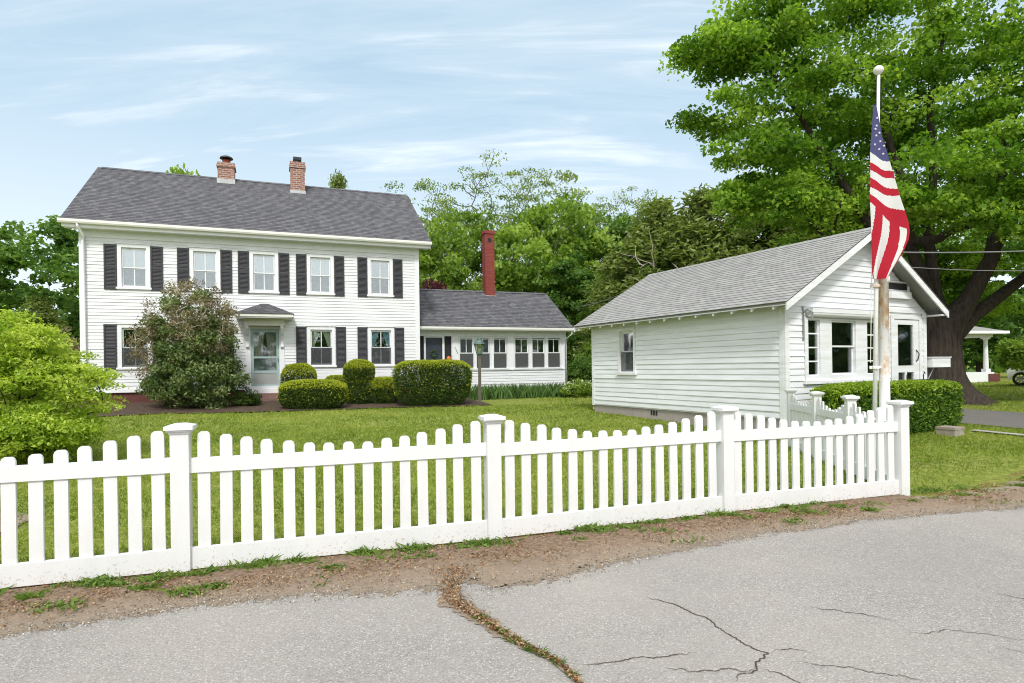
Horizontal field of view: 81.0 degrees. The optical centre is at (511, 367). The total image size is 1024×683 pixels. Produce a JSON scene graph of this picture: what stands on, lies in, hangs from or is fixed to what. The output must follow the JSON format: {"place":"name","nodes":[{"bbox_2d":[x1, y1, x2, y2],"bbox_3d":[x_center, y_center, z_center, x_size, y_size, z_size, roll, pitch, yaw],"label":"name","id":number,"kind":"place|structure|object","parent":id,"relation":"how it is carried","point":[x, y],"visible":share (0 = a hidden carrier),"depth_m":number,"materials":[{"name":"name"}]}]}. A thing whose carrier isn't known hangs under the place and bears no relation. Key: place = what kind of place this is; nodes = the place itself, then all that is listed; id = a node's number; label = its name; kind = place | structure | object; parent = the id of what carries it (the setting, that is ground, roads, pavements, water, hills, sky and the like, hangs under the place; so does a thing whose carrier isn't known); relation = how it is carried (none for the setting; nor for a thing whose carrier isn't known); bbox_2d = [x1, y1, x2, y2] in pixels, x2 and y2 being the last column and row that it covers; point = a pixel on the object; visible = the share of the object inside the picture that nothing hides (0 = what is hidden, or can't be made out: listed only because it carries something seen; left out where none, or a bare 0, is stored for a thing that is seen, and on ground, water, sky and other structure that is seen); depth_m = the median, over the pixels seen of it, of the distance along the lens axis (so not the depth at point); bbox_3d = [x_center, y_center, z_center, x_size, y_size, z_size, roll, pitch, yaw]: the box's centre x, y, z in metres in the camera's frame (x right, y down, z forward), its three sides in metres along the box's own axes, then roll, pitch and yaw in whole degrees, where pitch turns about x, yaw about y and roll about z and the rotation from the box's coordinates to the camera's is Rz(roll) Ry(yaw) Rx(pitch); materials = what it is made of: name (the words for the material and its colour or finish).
{"place":"outdoors","nodes":[
{"label":"outdoors","id":0,"kind":"place"},
{"bbox_2d":[0,505,1023,682],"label":"road","id":1,"kind":"structure","parent":0,"point":[906,576],"depth_m":3.46,"materials":[{"name":"grey asphalt"}]},
{"bbox_2d":[435,571,582,682],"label":"road crack","id":2,"kind":"object","parent":1,"relation":"on","point":[464,614],"visible":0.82,"depth_m":3.75,"materials":[{"name":"brown soil"}]},
{"bbox_2d":[470,613,582,677],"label":"crack weeds","id":3,"kind":"object","parent":2,"relation":"on","point":[532,650],"visible":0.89,"depth_m":3.17,"materials":[{"name":"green plant"}]},
{"bbox_2d":[0,472,1023,682],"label":"leaf litter","id":4,"kind":"object","parent":1,"relation":"on","point":[577,678],"visible":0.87,"depth_m":4.31,"materials":[{"name":"brown soil"}]},
{"bbox_2d":[584,652,692,664],"bbox_3d":[0.647,1.484,3.065,0.653,0.001,0.036,-1,0,-10],"label":"road crack","id":5,"kind":"object","parent":1,"relation":"on","point":[640,656],"visible":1,"depth_m":3.07,"materials":[{"name":"grey asphalt"}]},
{"bbox_2d":[660,665,755,671],"bbox_3d":[0.970,1.480,2.950,0.475,0.001,0.065,-1,0,2],"label":"road crack","id":6,"kind":"object","parent":1,"relation":"on","point":[709,670],"visible":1,"depth_m":2.94,"materials":[{"name":"grey asphalt"}]},
{"bbox_2d":[653,599,768,680],"bbox_3d":[1.119,1.478,3.385,0.314,0.001,1.069,-1,0,-10],"label":"road crack","id":7,"kind":"object","parent":1,"relation":"on","point":[730,635],"visible":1,"depth_m":3.23,"materials":[{"name":"grey asphalt"}]},
{"bbox_2d":[796,661,927,681],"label":"road crack","id":8,"kind":"object","parent":1,"relation":"on","point":[864,670],"visible":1,"depth_m":2.92,"materials":[{"name":"grey asphalt"}]},
{"bbox_2d":[915,629,1022,639],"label":"road crack","id":9,"kind":"object","parent":1,"relation":"on","point":[961,630],"visible":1,"depth_m":3.31,"materials":[{"name":"grey asphalt"}]},
{"bbox_2d":[0,481,1023,639],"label":"dirt verge","id":10,"kind":"structure","parent":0,"point":[505,566],"depth_m":4.48,"materials":[{"name":"brown soil"}]},
{"bbox_2d":[0,400,913,588],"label":"picket fence","id":11,"kind":"object","parent":10,"relation":"on","point":[724,435],"visible":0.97,"depth_m":5.00,"materials":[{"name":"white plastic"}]},
{"bbox_2d":[0,475,1023,614],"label":"verge weeds","id":12,"kind":"object","parent":10,"relation":"on","point":[99,580],"visible":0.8,"depth_m":4.65,"materials":[{"name":"green plant"}]},
{"bbox_2d":[0,483,1023,638],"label":"road grit","id":13,"kind":"object","parent":10,"relation":"on","point":[171,606],"visible":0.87,"depth_m":4.19,"materials":[{"name":"grey gravel"}]},
{"bbox_2d":[0,350,1023,628],"bbox_3d":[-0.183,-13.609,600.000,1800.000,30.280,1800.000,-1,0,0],"label":"ground","id":14,"kind":"structure","parent":0,"point":[994,472],"depth_m":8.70,"materials":[{"name":"green plant"}]},
{"bbox_2d":[0,513,28,531],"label":"soil patch","id":15,"kind":"object","parent":14,"relation":"on","point":[24,517],"visible":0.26,"depth_m":6.16,"materials":[{"name":"beige soil"}]},
{"bbox_2d":[0,241,56,362],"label":"leafy tree","id":16,"kind":"object","parent":14,"relation":"on","point":[6,271],"visible":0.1,"depth_m":38.36,"materials":[{"name":"green plant"}]},
{"bbox_2d":[2,292,76,396],"bbox_3d":[-24.694,-1.129,31.674,4.460,5.725,4.029,-1,0,-16],"label":"cedar tree","id":17,"kind":"object","parent":14,"relation":"on","point":[44,311],"visible":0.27,"depth_m":31.26,"materials":[{"name":"green plant"}]},
{"bbox_2d":[0,215,79,347],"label":"leafy tree","id":18,"kind":"object","parent":14,"relation":"on","point":[65,249],"visible":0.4,"depth_m":33.36,"materials":[{"name":"green plant"}]},
{"bbox_2d":[27,326,79,383],"bbox_3d":[-22.173,-0.226,29.062,4.428,3.669,3.266,-1,0,0],"label":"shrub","id":19,"kind":"object","parent":14,"relation":"on","point":[76,346],"visible":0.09,"depth_m":29.19,"materials":[{"name":"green plant"}]},
{"bbox_2d":[0,305,129,464],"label":"maple shrub","id":20,"kind":"object","parent":14,"relation":"on","point":[31,420],"visible":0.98,"depth_m":9.14,"materials":[{"name":"green plant"}]},
{"bbox_2d":[58,353,79,406],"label":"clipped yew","id":21,"kind":"object","parent":14,"relation":"on","point":[72,380],"visible":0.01,"depth_m":20.02,"materials":[{"name":"green plant"}]},
{"bbox_2d":[166,162,200,175],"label":"leafy tree","id":22,"kind":"object","parent":14,"relation":"on","point":[178,171],"depth_m":52.64,"materials":[{"name":"green plant"}]},
{"bbox_2d":[57,155,431,403],"bbox_3d":[-10.326,-3.522,25.256,12.150,10.720,9.528,-1,0,-21],"label":"farmhouse","id":23,"kind":"object","parent":14,"relation":"on","point":[323,282],"visible":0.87,"depth_m":22.05,"materials":[{"name":"wood"}]},
{"bbox_2d":[115,242,151,289],"bbox_3d":[-12.816,-3.423,20.391,1.040,1.560,0.415,-1,0,-21],"label":"window","id":24,"kind":"structure","parent":23,"relation":"in","point":[133,265],"depth_m":20.37,"materials":[{"name":"white glass"}]},
{"bbox_2d":[116,323,151,369],"bbox_3d":[-12.736,-0.724,20.279,1.080,1.560,0.175,-1,0,-21],"label":"window","id":25,"kind":"structure","parent":23,"relation":"in","point":[121,327],"depth_m":20.14,"materials":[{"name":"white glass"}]},
{"bbox_2d":[188,246,221,291],"bbox_3d":[-10.813,-3.450,21.170,1.040,1.560,0.415,-1,0,-21],"label":"window","id":26,"kind":"structure","parent":23,"relation":"in","point":[205,265],"depth_m":21.15,"materials":[{"name":"white glass"}]},
{"bbox_2d":[248,249,279,293],"bbox_3d":[-9.031,-3.474,21.863,1.040,1.560,0.415,-1,0,-21],"label":"window","id":27,"kind":"structure","parent":23,"relation":"in","point":[264,267],"depth_m":21.84,"materials":[{"name":"white glass"}]},
{"bbox_2d":[245,327,284,393],"bbox_3d":[-8.958,-0.260,21.785,1.360,2.440,0.218,-1,0,-21],"label":"door","id":28,"kind":"structure","parent":23,"relation":"in","point":[265,370],"depth_m":21.79,"materials":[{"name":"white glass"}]},
{"bbox_2d":[306,252,334,294],"bbox_3d":[-7.215,-3.498,22.569,1.040,1.560,0.415,-1,0,-21],"label":"window","id":29,"kind":"structure","parent":23,"relation":"in","point":[320,271],"depth_m":22.55,"materials":[{"name":"white glass"}]},
{"bbox_2d":[306,325,336,366],"bbox_3d":[-7.144,-0.799,22.480,1.080,1.560,0.223,-1,0,-21],"label":"window","id":30,"kind":"structure","parent":23,"relation":"in","point":[313,331],"depth_m":22.48,"materials":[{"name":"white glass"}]},
{"bbox_2d":[366,256,393,296],"bbox_3d":[-5.111,-3.527,23.259,1.040,1.560,0.175,-1,0,-21],"label":"window","id":31,"kind":"structure","parent":23,"relation":"in","point":[382,259],"depth_m":23.26,"materials":[{"name":"white wood"}]},
{"bbox_2d":[367,326,394,366],"bbox_3d":[-5.084,-0.827,23.281,1.080,1.560,0.223,-1,0,-21],"label":"window","id":32,"kind":"structure","parent":23,"relation":"in","point":[388,336],"depth_m":23.29,"materials":[{"name":"white wood"}]},
{"bbox_2d":[74,396,492,415],"bbox_3d":[-7.440,1.221,19.701,12.808,0.241,5.226,-1,0,-23],"label":"mulch bed","id":33,"kind":"object","parent":14,"relation":"on","point":[135,408],"visible":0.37,"depth_m":19.16,"materials":[{"name":"brown soil"}]},
{"bbox_2d":[123,276,253,408],"bbox_3d":[-10.298,-0.747,19.152,3.944,4.405,2.639,-1,0,0],"label":"flowering shrub","id":34,"kind":"object","parent":33,"relation":"on","point":[176,366],"visible":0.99,"depth_m":18.67,"materials":[{"name":"green plant"}]},
{"bbox_2d":[227,387,261,405],"bbox_3d":[-8.706,1.037,19.692,1.033,0.800,1.021,-1,0,39],"label":"shrub","id":35,"kind":"object","parent":33,"relation":"on","point":[245,398],"visible":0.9,"depth_m":19.52,"materials":[{"name":"green plant"}]},
{"bbox_2d":[279,362,317,402],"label":"clipped yew","id":36,"kind":"object","parent":33,"relation":"on","point":[304,370],"visible":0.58,"depth_m":20.33,"materials":[{"name":"green plant"}]},
{"bbox_2d":[276,378,348,408],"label":"clipped yew","id":37,"kind":"object","parent":33,"relation":"on","point":[334,393],"visible":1,"depth_m":18.77,"materials":[{"name":"green plant"}]},
{"bbox_2d":[325,375,345,382],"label":"clipped yew","id":38,"kind":"object","parent":33,"relation":"on","point":[338,377],"visible":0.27,"depth_m":21.67,"materials":[{"name":"green plant"}]},
{"bbox_2d":[342,359,375,403],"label":"clipped yew","id":39,"kind":"object","parent":33,"relation":"on","point":[359,374],"visible":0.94,"depth_m":20.28,"materials":[{"name":"green plant"}]},
{"bbox_2d":[370,376,397,403],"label":"clipped yew","id":40,"kind":"object","parent":33,"relation":"on","point":[382,387],"visible":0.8,"depth_m":20.41,"materials":[{"name":"green plant"}]},
{"bbox_2d":[391,359,472,405],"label":"clipped yew","id":41,"kind":"object","parent":33,"relation":"on","point":[432,393],"visible":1,"depth_m":19.71,"materials":[{"name":"green plant"}]},
{"bbox_2d":[327,169,347,188],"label":"cedar tree","id":42,"kind":"object","parent":14,"relation":"on","point":[339,181],"visible":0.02,"depth_m":59.71,"materials":[{"name":"green plant"}]},
{"bbox_2d":[380,178,468,277],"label":"locust tree","id":43,"kind":"object","parent":14,"relation":"on","point":[422,185],"visible":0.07,"depth_m":44.80,"materials":[{"name":"green plant"}]},
{"bbox_2d":[419,278,448,289],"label":"leafy tree","id":44,"kind":"object","parent":14,"relation":"on","point":[436,285],"visible":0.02,"depth_m":32.23,"materials":[{"name":"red plant"}]},
{"bbox_2d":[419,232,466,289],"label":"leafy tree","id":45,"kind":"object","parent":14,"relation":"on","point":[426,263],"visible":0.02,"depth_m":36.02,"materials":[{"name":"green plant"}]},
{"bbox_2d":[418,196,481,286],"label":"locust tree","id":46,"kind":"object","parent":14,"relation":"on","point":[427,222],"visible":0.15,"depth_m":43.29,"materials":[{"name":"green plant"}]},
{"bbox_2d":[419,207,530,291],"bbox_3d":[-2.997,-4.341,37.779,7.659,11.538,7.995,-1,0,-20],"label":"leafy tree","id":47,"kind":"object","parent":14,"relation":"on","point":[453,244],"visible":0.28,"depth_m":36.76,"materials":[{"name":"green plant"}]},
{"bbox_2d":[474,337,484,403],"bbox_3d":[-1.098,0.155,20.340,0.400,2.420,0.346,-1,0,0],"label":"lamp post","id":48,"kind":"object","parent":14,"relation":"on","point":[479,341],"visible":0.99,"depth_m":20.29,"materials":[{"name":"green wood"}]},
{"bbox_2d":[435,149,545,276],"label":"locust tree","id":49,"kind":"object","parent":14,"relation":"on","point":[507,216],"visible":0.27,"depth_m":45.45,"materials":[{"name":"green plant"}]},
{"bbox_2d":[419,230,579,387],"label":"sun porch wing","id":50,"kind":"structure","parent":14,"relation":"on","point":[522,336],"depth_m":26.59,"materials":[{"name":"white painted wood clapboard"},{"name":"grey shingle"},{"name":"glass"}]},
{"bbox_2d":[426,338,441,383],"bbox_3d":[-3.261,-0.256,25.073,0.700,2.000,0.103,-1,0,-21],"label":"door","id":51,"kind":"structure","parent":50,"relation":"in","point":[433,346],"depth_m":25.08,"materials":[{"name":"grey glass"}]},
{"bbox_2d":[459,337,475,369],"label":"window","id":52,"kind":"structure","parent":50,"relation":"in","point":[472,338],"depth_m":25.58,"materials":[{"name":"white wood"}]},
{"bbox_2d":[475,337,491,369],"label":"window","id":53,"kind":"structure","parent":50,"relation":"in","point":[489,349],"depth_m":25.88,"materials":[{"name":"white wood"}]},
{"bbox_2d":[492,337,508,368],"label":"window","id":54,"kind":"structure","parent":50,"relation":"in","point":[496,338],"depth_m":26.12,"materials":[{"name":"white wood"}]},
{"bbox_2d":[514,337,530,368],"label":"window","id":55,"kind":"structure","parent":50,"relation":"in","point":[527,339],"depth_m":26.49,"materials":[{"name":"white wood"}]},
{"bbox_2d":[531,337,546,368],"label":"window","id":56,"kind":"structure","parent":50,"relation":"in","point":[543,339],"depth_m":26.75,"materials":[{"name":"white wood"}]},
{"bbox_2d":[547,338,561,368],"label":"window","id":57,"kind":"structure","parent":50,"relation":"in","point":[559,340],"depth_m":27.05,"materials":[{"name":"white wood"}]},
{"bbox_2d":[419,381,591,399],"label":"iris leaves","id":58,"kind":"object","parent":14,"relation":"on","point":[513,391],"visible":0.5,"depth_m":24.40,"materials":[{"name":"green plant"}]},
{"bbox_2d":[466,222,574,348],"bbox_3d":[0.551,-4.032,38.490,7.165,10.835,8.364,-1,0,-4],"label":"leafy tree","id":59,"kind":"object","parent":14,"relation":"on","point":[510,234],"visible":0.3,"depth_m":37.30,"materials":[{"name":"green plant"}]},
{"bbox_2d":[44,290,1023,385],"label":"wood","id":60,"kind":"object","parent":14,"relation":"on","point":[996,368],"visible":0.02,"depth_m":58.64,"materials":[{"name":"green plant"}]},
{"bbox_2d":[485,168,597,290],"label":"locust tree","id":61,"kind":"object","parent":14,"relation":"on","point":[564,178],"visible":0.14,"depth_m":45.54,"materials":[{"name":"green plant"}]},
{"bbox_2d":[509,192,621,345],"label":"leafy tree","id":62,"kind":"object","parent":14,"relation":"on","point":[538,214],"visible":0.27,"depth_m":40.47,"materials":[{"name":"green plant"}]},
{"bbox_2d":[531,249,606,354],"bbox_3d":[3.398,-2.953,36.582,5.747,8.538,6.246,-1,0,21],"label":"leafy tree","id":63,"kind":"object","parent":14,"relation":"on","point":[579,277],"visible":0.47,"depth_m":35.76,"materials":[{"name":"green plant"}]},
{"bbox_2d":[560,377,591,396],"bbox_3d":[2.732,0.818,24.552,1.572,0.867,1.256,-1,0,0],"label":"shrub","id":64,"kind":"object","parent":14,"relation":"on","point":[581,388],"visible":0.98,"depth_m":24.32,"materials":[{"name":"green plant"}]},
{"bbox_2d":[567,349,584,381],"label":"undergrowth","id":65,"kind":"object","parent":14,"relation":"on","point":[569,364],"visible":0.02,"depth_m":34.34,"materials":[{"name":"green plant"}]},
{"bbox_2d":[568,353,591,382],"bbox_3d":[3.594,0.261,27.568,2.069,1.944,2.041,-1,0,0],"label":"green shrub","id":66,"kind":"object","parent":14,"relation":"on","point":[581,366],"visible":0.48,"depth_m":27.08,"materials":[{"name":"green plant"}]},
{"bbox_2d":[544,186,620,265],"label":"locust tree","id":67,"kind":"object","parent":14,"relation":"on","point":[596,205],"visible":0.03,"depth_m":47.66,"materials":[{"name":"green plant"}]},
{"bbox_2d":[576,338,591,359],"bbox_3d":[4.871,-0.259,31.965,2.927,2.946,2.644,-1,0,0],"label":"green shrub","id":68,"kind":"object","parent":14,"relation":"on","point":[585,344],"visible":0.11,"depth_m":31.81,"materials":[{"name":"green plant"}]},
{"bbox_2d":[568,248,643,384],"bbox_3d":[5.915,-2.676,33.229,6.321,7.858,6.295,-1,0,-29],"label":"cedar tree","id":69,"kind":"object","parent":14,"relation":"on","point":[597,294],"visible":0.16,"depth_m":32.57,"materials":[{"name":"green plant"}]},
{"bbox_2d":[561,204,670,342],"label":"leafy tree","id":70,"kind":"object","parent":14,"relation":"on","point":[622,219],"visible":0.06,"depth_m":42.47,"materials":[{"name":"green plant"}]},
{"bbox_2d":[589,186,657,289],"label":"locust tree","id":71,"kind":"object","parent":14,"relation":"on","point":[631,202],"visible":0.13,"depth_m":48.58,"materials":[{"name":"green plant"}]},
{"bbox_2d":[588,193,707,368],"bbox_3d":[7.873,-3.903,31.581,8.894,10.569,8.032,-1,0,-41],"label":"cedar tree","id":72,"kind":"object","parent":14,"relation":"on","point":[658,212],"visible":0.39,"depth_m":31.16,"materials":[{"name":"green plant"}]},
{"bbox_2d":[618,231,695,280],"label":"dead tree","id":73,"kind":"object","parent":14,"relation":"on","point":[645,261],"visible":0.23,"depth_m":29.54,"materials":[{"name":"brown wood"}]},
{"bbox_2d":[632,207,683,271],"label":"leafy tree","id":74,"kind":"object","parent":14,"relation":"on","point":[655,263],"depth_m":43.78,"materials":[{"name":"green plant"}]},
{"bbox_2d":[655,183,751,272],"bbox_3d":[9.631,-4.162,30.933,8.650,10.754,8.614,-1,0,37],"label":"cedar tree","id":75,"kind":"object","parent":14,"relation":"on","point":[697,217],"visible":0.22,"depth_m":30.16,"materials":[{"name":"green plant"}]},
{"bbox_2d":[680,168,810,265],"bbox_3d":[12.482,-4.284,30.113,9.449,11.229,8.534,-1,0,24],"label":"cedar tree","id":76,"kind":"object","parent":14,"relation":"on","point":[742,235],"visible":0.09,"depth_m":28.91,"materials":[{"name":"green plant"}]},
{"bbox_2d":[573,227,951,429],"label":"clapboard shed","id":77,"kind":"structure","parent":14,"relation":"on","point":[755,334],"depth_m":13.06,"materials":[{"name":"white painted wood clapboard"},{"name":"pale grey shingle"},{"name":"glass"}]},
{"bbox_2d":[616,327,636,374],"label":"window","id":78,"kind":"structure","parent":77,"relation":"in","point":[626,340],"depth_m":15.69,"materials":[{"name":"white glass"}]},
{"bbox_2d":[890,315,922,380],"bbox_3d":[8.788,-0.098,13.357,1.200,2.120,0.140,-1,0,-28],"label":"door","id":79,"kind":"structure","parent":77,"relation":"in","point":[906,346],"depth_m":13.40,"materials":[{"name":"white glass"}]},
{"bbox_2d":[903,251,1023,252],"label":"overhead wire","id":80,"kind":"object","parent":77,"relation":"attached to","point":[966,252],"visible":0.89,"depth_m":14.53,"materials":[{"name":"black metal"}]},
{"bbox_2d":[748,214,818,250],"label":"cedar tree","id":81,"kind":"object","parent":14,"relation":"on","point":[770,245],"depth_m":28.84,"materials":[{"name":"green plant"}]},
{"bbox_2d":[784,388,886,480],"bbox_3d":[4.658,0.912,8.689,0.200,1.090,3.832,-1,0,7],"label":"picket fence","id":82,"kind":"object","parent":14,"relation":"on","point":[813,410],"visible":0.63,"depth_m":8.98,"materials":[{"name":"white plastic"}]},
{"bbox_2d":[656,0,1023,405],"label":"maple tree","id":83,"kind":"object","parent":14,"relation":"on","point":[980,189],"visible":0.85,"depth_m":17.42,"materials":[{"name":"green plant"}]},
{"bbox_2d":[913,267,1001,270],"bbox_3d":[16.422,-3.177,15.560,15.350,1.505,0.016,-1,0,-11],"label":"overhead wire","id":84,"kind":"object","parent":83,"relation":"attached to","point":[960,269],"visible":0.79,"depth_m":14.47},
{"bbox_2d":[805,189,902,255],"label":"cedar tree","id":85,"kind":"object","parent":14,"relation":"on","point":[819,236],"depth_m":27.75,"materials":[{"name":"green plant"}]},
{"bbox_2d":[869,65,889,418],"bbox_3d":[4.891,-1.287,7.960,0.302,5.443,0.208,-1,0,-25],"label":"flagpole","id":86,"kind":"object","parent":14,"relation":"on","point":[881,348],"visible":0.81,"depth_m":7.94,"materials":[{"name":"white metal"}]},
{"bbox_2d":[870,105,909,278],"bbox_3d":[4.935,-2.306,7.860,0.491,2.284,0.094,-1,0,0],"label":"flag","id":87,"kind":"object","parent":86,"relation":"hanging from","point":[890,231],"visible":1,"depth_m":7.87,"materials":[{"name":"red fabric"}]},
{"bbox_2d":[809,379,964,433],"bbox_3d":[7.537,0.797,11.950,4.436,1.159,0.978,-1,0,-28],"label":"privet hedge","id":88,"kind":"object","parent":14,"relation":"on","point":[937,402],"visible":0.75,"depth_m":11.75,"materials":[{"name":"green plant"}]},
{"bbox_2d":[907,234,958,296],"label":"leafy tree","id":89,"kind":"object","parent":14,"relation":"on","point":[946,242],"depth_m":30.83,"materials":[{"name":"green plant"}]},
{"bbox_2d":[935,425,964,436],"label":"stone block","id":90,"kind":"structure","parent":14,"relation":"on","point":[955,431],"depth_m":11.48,"materials":[{"name":"stone"}]},
{"bbox_2d":[939,220,1023,371],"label":"leafy tree","id":91,"kind":"object","parent":14,"relation":"on","point":[977,347],"visible":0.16,"depth_m":45.12,"materials":[{"name":"green plant"}]},
{"bbox_2d":[965,326,1009,382],"bbox_3d":[25.359,-1.741,37.613,7.480,5.800,5.580,-1,0,-12],"label":"neighbour porch","id":92,"kind":"object","parent":14,"relation":"on","point":[986,374],"visible":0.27,"depth_m":35.95,"materials":[{"name":"wood"}]},
{"bbox_2d":[974,429,1023,434],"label":"path kerb","id":93,"kind":"structure","parent":14,"relation":"on","point":[999,432],"depth_m":11.65,"materials":[{"name":"concrete"}]},
{"bbox_2d":[993,336,1023,370],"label":"green shrub","id":94,"kind":"object","parent":14,"relation":"on","point":[1011,355],"visible":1,"depth_m":27.91,"materials":[{"name":"green plant"}]},
{"bbox_2d":[1007,368,1023,385],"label":"parked car","id":95,"kind":"object","parent":14,"relation":"on","point":[1013,373],"visible":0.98,"depth_m":30.11,"materials":[{"name":"white paint"}]},
{"bbox_2d":[0,0,1023,332],"label":"sky","id":96,"kind":"structure","parent":0,"point":[377,93],"materials":[{"name":"blue"}]},
{"bbox_2d":[588,395,1023,428],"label":"driveway","id":97,"kind":"structure","parent":0,"point":[996,418],"depth_m":13.95,"materials":[{"name":"grey asphalt"}]}
]}

